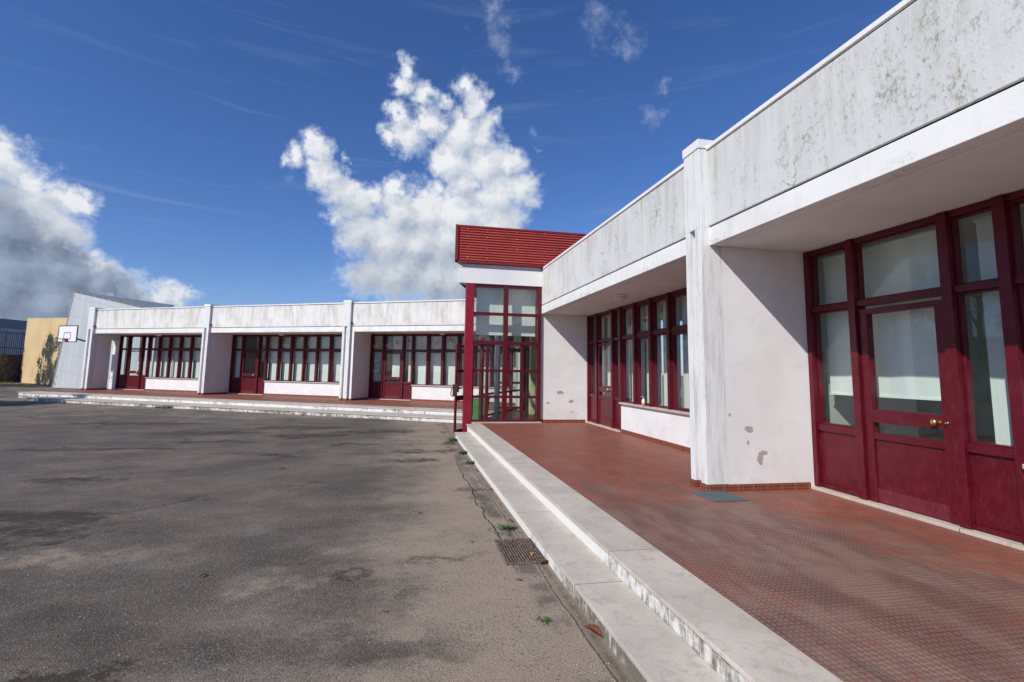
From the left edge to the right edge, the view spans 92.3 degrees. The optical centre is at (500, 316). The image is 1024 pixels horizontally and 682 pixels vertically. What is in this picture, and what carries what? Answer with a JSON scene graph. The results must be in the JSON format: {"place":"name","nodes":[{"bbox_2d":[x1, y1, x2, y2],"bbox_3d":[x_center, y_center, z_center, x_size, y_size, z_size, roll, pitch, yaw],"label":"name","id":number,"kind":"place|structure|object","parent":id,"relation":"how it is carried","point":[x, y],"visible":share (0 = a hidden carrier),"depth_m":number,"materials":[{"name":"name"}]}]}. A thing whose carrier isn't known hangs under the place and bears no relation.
{"place":"outdoors","nodes":[
{"label":"outdoors","id":0,"kind":"place"},
{"bbox_2d":[0,318,26,354],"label":"warehouse","id":1,"kind":"structure","parent":0,"point":[19,327],"depth_m":48.45,"materials":[{"name":"metal"}]},
{"bbox_2d":[46,389,517,413],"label":"terrace","id":2,"kind":"structure","parent":0,"point":[404,403],"depth_m":23.15,"materials":[{"name":"tile"}]},
{"bbox_2d":[0,375,683,681],"bbox_3d":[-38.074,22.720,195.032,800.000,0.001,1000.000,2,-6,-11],"label":"ground","id":3,"kind":"structure","parent":0,"point":[64,467],"depth_m":4.59,"materials":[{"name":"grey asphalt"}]},
{"bbox_2d":[0,380,19,382],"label":"grass","id":4,"kind":"structure","parent":3,"relation":"on","point":[10,381],"depth_m":43.23,"materials":[{"name":"green plant"}]},
{"bbox_2d":[0,330,25,380],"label":"boundary wall","id":5,"kind":"structure","parent":3,"relation":"on","point":[10,367],"depth_m":43.84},
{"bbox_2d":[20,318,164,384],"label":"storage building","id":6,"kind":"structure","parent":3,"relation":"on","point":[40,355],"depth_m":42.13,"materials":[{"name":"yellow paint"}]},
{"bbox_2d":[52,291,173,388],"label":"sports hall","id":7,"kind":"structure","parent":3,"relation":"on","point":[68,370],"depth_m":35.87,"materials":[{"name":"white paint"}]},
{"bbox_2d":[53,325,85,345],"bbox_3d":[-24.360,1.287,28.266,2.268,1.539,1.015,3,-7,-17],"label":"basketball hoop","id":8,"kind":"object","parent":7,"relation":"attached to","point":[67,333],"visible":0.98,"depth_m":28.17,"materials":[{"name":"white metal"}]},
{"bbox_2d":[18,393,492,422],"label":"steps","id":9,"kind":"structure","parent":3,"relation":"on","point":[22,395],"depth_m":19.86,"materials":[{"name":"white concrete"}]},
{"bbox_2d":[26,397,461,419],"bbox_3d":[-11.323,3.694,20.277,22.646,0.030,1.049,-1,-7,17],"label":"step tread","id":10,"kind":"object","parent":9,"relation":"on","point":[279,408],"visible":0.94,"depth_m":19.58,"materials":[{"name":"concrete"}]},
{"bbox_2d":[19,391,493,413],"bbox_3d":[-12.217,3.667,21.578,25.116,0.030,0.951,-1,-7,17],"label":"step tread","id":11,"kind":"object","parent":9,"relation":"on","point":[293,403],"visible":0.98,"depth_m":20.81,"materials":[{"name":"concrete"}]},
{"bbox_2d":[80,299,528,406],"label":"classroom wing","id":12,"kind":"structure","parent":3,"relation":"on","point":[323,350],"depth_m":25.43,"materials":[{"name":"white paint"}]},
{"bbox_2d":[125,350,140,388],"bbox_3d":[-21.652,3.125,28.976,0.980,2.265,0.182,-1,-7,17],"label":"door","id":13,"kind":"structure","parent":12,"relation":"in","point":[131,380],"depth_m":28.97,"materials":[{"name":"red wood"}]},
{"bbox_2d":[147,336,164,377],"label":"window","id":14,"kind":"structure","parent":12,"relation":"in","point":[156,337],"depth_m":28.87,"materials":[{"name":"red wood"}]},
{"bbox_2d":[157,336,174,377],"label":"window","id":15,"kind":"structure","parent":12,"relation":"in","point":[164,367],"depth_m":28.61,"materials":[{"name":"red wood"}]},
{"bbox_2d":[168,336,185,377],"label":"window","id":16,"kind":"structure","parent":12,"relation":"in","point":[177,341],"depth_m":28.40,"materials":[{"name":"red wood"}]},
{"bbox_2d":[179,336,195,377],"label":"window","id":17,"kind":"structure","parent":12,"relation":"in","point":[186,360],"depth_m":28.14,"materials":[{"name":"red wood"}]},
{"bbox_2d":[190,336,201,378],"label":"window","id":18,"kind":"structure","parent":12,"relation":"in","point":[197,359],"depth_m":27.93,"materials":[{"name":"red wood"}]},
{"bbox_2d":[240,351,256,393],"bbox_3d":[-13.582,2.999,26.516,0.980,2.265,0.182,-1,-7,17],"label":"door","id":19,"kind":"structure","parent":12,"relation":"in","point":[247,385],"depth_m":26.50,"materials":[{"name":"red wood"}]},
{"bbox_2d":[266,336,282,380],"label":"window","id":20,"kind":"structure","parent":12,"relation":"in","point":[273,364],"depth_m":26.41,"materials":[{"name":"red glass"}]},
{"bbox_2d":[278,336,295,380],"bbox_3d":[-11.346,2.214,26.065,0.750,2.383,0.300,-1,-7,17],"label":"window","id":21,"kind":"structure","parent":12,"relation":"in","point":[287,339],"depth_m":26.15,"materials":[{"name":"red glass"}]},
{"bbox_2d":[291,336,307,381],"bbox_3d":[-10.577,2.204,25.845,0.750,2.383,0.273,-1,-7,17],"label":"window","id":22,"kind":"structure","parent":12,"relation":"in","point":[299,354],"depth_m":25.95,"materials":[{"name":"red glass"}]},
{"bbox_2d":[303,336,320,381],"bbox_3d":[-9.817,2.190,25.600,0.750,2.383,0.300,-1,-7,17],"label":"window","id":23,"kind":"structure","parent":12,"relation":"in","point":[312,340],"depth_m":25.69,"materials":[{"name":"red glass"}]},
{"bbox_2d":[317,336,329,381],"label":"window","id":24,"kind":"structure","parent":12,"relation":"in","point":[325,339],"depth_m":25.48,"materials":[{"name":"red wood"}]},
{"bbox_2d":[330,336,341,382],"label":"window","id":25,"kind":"structure","parent":12,"relation":"in","point":[338,342],"depth_m":25.23,"materials":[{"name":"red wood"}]},
{"bbox_2d":[382,352,401,398],"bbox_3d":[-5.309,2.870,23.990,0.980,2.265,0.182,-1,-7,17],"label":"door","id":26,"kind":"structure","parent":12,"relation":"in","point":[391,390],"depth_m":23.97,"materials":[{"name":"red wood"}]},
{"bbox_2d":[413,335,426,384],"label":"window","id":27,"kind":"structure","parent":12,"relation":"in","point":[420,356],"depth_m":23.88,"materials":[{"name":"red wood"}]},
{"bbox_2d":[428,335,441,385],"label":"window","id":28,"kind":"structure","parent":12,"relation":"in","point":[436,357],"depth_m":23.63,"materials":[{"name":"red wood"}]},
{"bbox_2d":[443,335,457,385],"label":"window","id":29,"kind":"structure","parent":12,"relation":"in","point":[450,364],"depth_m":23.41,"materials":[{"name":"red glass"}]},
{"bbox_2d":[459,335,473,385],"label":"window","id":30,"kind":"structure","parent":12,"relation":"in","point":[461,353],"depth_m":23.16,"materials":[{"name":"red glass"}]},
{"bbox_2d":[475,335,489,386],"bbox_3d":[-0.776,2.050,22.854,0.750,2.383,0.273,-1,-7,17],"label":"window","id":31,"kind":"structure","parent":12,"relation":"in","point":[487,337],"depth_m":22.94,"materials":[{"name":"red glass"}]},
{"bbox_2d":[492,335,502,386],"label":"window","id":32,"kind":"structure","parent":12,"relation":"in","point":[493,356],"depth_m":22.65,"materials":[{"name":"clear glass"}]},
{"bbox_2d":[509,336,515,387],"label":"window","id":33,"kind":"structure","parent":12,"relation":"in","point":[514,339],"depth_m":22.52,"materials":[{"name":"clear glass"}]},
{"bbox_2d":[498,523,516,530],"bbox_3d":[0.035,2.381,5.551,0.268,0.043,0.266,-2,-7,23],"label":"weed","id":34,"kind":"object","parent":3,"relation":"on","point":[507,527],"visible":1,"depth_m":5.56,"materials":[{"name":"green plant"}]},
{"bbox_2d":[494,538,547,564],"bbox_3d":[0.189,2.324,4.889,0.410,0.016,0.660,2,-6,-11],"label":"drain grate","id":35,"kind":"object","parent":3,"relation":"on","point":[509,549],"visible":0.94,"depth_m":4.86,"materials":[{"name":"metal"}]},
{"bbox_2d":[536,615,550,623],"bbox_3d":[0.315,2.174,3.535,0.109,0.020,0.137,5,-7,-30],"label":"weed","id":36,"kind":"object","parent":3,"relation":"on","point":[546,619],"visible":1,"depth_m":3.54,"materials":[{"name":"green plant"}]},
{"bbox_2d":[450,224,646,432],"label":"entrance hall","id":37,"kind":"structure","parent":3,"relation":"on","point":[500,276],"depth_m":14.68,"materials":[{"name":"metal"}]},
{"bbox_2d":[450,344,473,432],"bbox_3d":[-1.106,2.087,14.407,0.258,2.490,1.106,-2,-7,23],"label":"open door","id":38,"kind":"structure","parent":37,"relation":"in","point":[455,388],"depth_m":13.96,"materials":[{"name":"red metal"}]},
{"bbox_2d":[584,624,603,637],"bbox_3d":[0.637,2.147,3.377,0.075,0.034,0.190,6,-8,-35],"label":"fallen leaf","id":39,"kind":"object","parent":3,"relation":"on","point":[595,628],"visible":1,"depth_m":3.38,"materials":[{"name":"orange plant"}]},
{"bbox_2d":[456,426,747,681],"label":"steps","id":40,"kind":"structure","parent":3,"relation":"on","point":[714,660],"depth_m":3.66,"materials":[{"name":"white concrete"}]},
{"bbox_2d":[455,432,725,681],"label":"step tread","id":41,"kind":"object","parent":40,"relation":"on","point":[653,645],"visible":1,"depth_m":3.63,"materials":[{"name":"stone"}]},
{"bbox_2d":[466,424,842,681],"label":"step tread","id":42,"kind":"object","parent":40,"relation":"on","point":[747,646],"visible":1,"depth_m":3.33,"materials":[{"name":"stone"}]},
{"bbox_2d":[540,0,1023,550],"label":"classroom wing","id":43,"kind":"structure","parent":3,"relation":"on","point":[822,260],"depth_m":5.86,"materials":[{"name":"white paint"}]},
{"bbox_2d":[598,343,610,426],"bbox_3d":[2.869,1.869,13.620,0.182,2.265,0.980,2,-6,-11],"label":"door","id":44,"kind":"structure","parent":43,"relation":"in","point":[604,402],"depth_m":13.74,"materials":[{"name":"red wood"}]},
{"bbox_2d":[612,294,627,300],"bbox_3d":[2.628,-0.415,10.883,0.330,0.137,0.330,2,-6,-11],"label":"ceiling lamp","id":45,"kind":"object","parent":43,"relation":"attached to","point":[619,297],"visible":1,"depth_m":10.78,"materials":[{"name":"white glass"}]},
{"bbox_2d":[622,306,645,403],"bbox_3d":[3.314,0.953,12.289,0.273,2.383,0.750,2,-6,-11],"label":"window","id":46,"kind":"structure","parent":43,"relation":"in","point":[641,308],"depth_m":12.50,"materials":[{"name":"red glass"}]},
{"bbox_2d":[636,302,662,405],"bbox_3d":[3.453,0.869,11.505,0.300,2.383,0.750,2,-6,-11],"label":"window","id":47,"kind":"structure","parent":43,"relation":"in","point":[638,317],"depth_m":11.71,"materials":[{"name":"red wood"}]},
{"bbox_2d":[652,297,681,408],"bbox_3d":[3.618,0.786,10.727,0.273,2.383,0.750,2,-6,-11],"label":"window","id":48,"kind":"structure","parent":43,"relation":"in","point":[654,303],"depth_m":10.95,"materials":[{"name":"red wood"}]},
{"bbox_2d":[671,291,688,411],"bbox_3d":[3.757,0.701,9.943,0.300,2.383,0.750,2,-6,-11],"label":"window","id":49,"kind":"structure","parent":43,"relation":"in","point":[674,373],"depth_m":10.20,"materials":[{"name":"red wood"}]},
{"bbox_2d":[858,299,959,525],"bbox_3d":[4.462,0.991,5.447,0.182,2.265,0.980,2,-6,-11],"label":"door","id":50,"kind":"structure","parent":43,"relation":"in","point":[913,474],"depth_m":5.37,"materials":[{"name":"red wood"}]},
{"bbox_2d":[903,432,995,441],"bbox_3d":[5.764,1.901,6.246,1.200,0.750,0.600,4,-7,-23],"label":"classroom desk","id":51,"kind":"object","parent":43,"relation":"on","point":[940,437],"visible":0.11,"depth_m":6.22,"materials":[{"name":"green wood"}]},
{"bbox_2d":[1008,197,1023,342],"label":"window","id":52,"kind":"structure","parent":43,"relation":"in","point":[1014,205],"depth_m":4.52,"materials":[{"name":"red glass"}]},
{"bbox_2d":[0,0,902,375],"label":"sky","id":53,"kind":"structure","parent":0,"point":[178,153],"materials":[{"name":"blue"}]},
{"bbox_2d":[481,422,1023,681],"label":"terrace","id":54,"kind":"structure","parent":0,"point":[844,589],"depth_m":3.95,"materials":[{"name":"tile"}]},
{"bbox_2d":[473,398,489,418],"bbox_3d":[-0.668,3.097,16.323,0.500,0.969,0.609,-1,-7,17],"label":"wheelie bin","id":55,"kind":"object","parent":54,"relation":"on","point":[475,407],"visible":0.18,"depth_m":16.09,"materials":[{"name":"green plastic"}]},
{"bbox_2d":[692,491,747,501],"bbox_3d":[2.670,2.191,6.012,0.456,0.010,0.454,2,-6,-11],"label":"drain cover","id":56,"kind":"object","parent":54,"relation":"on","point":[716,496],"visible":1,"depth_m":5.98,"materials":[{"name":"grey metal"}]}
]}

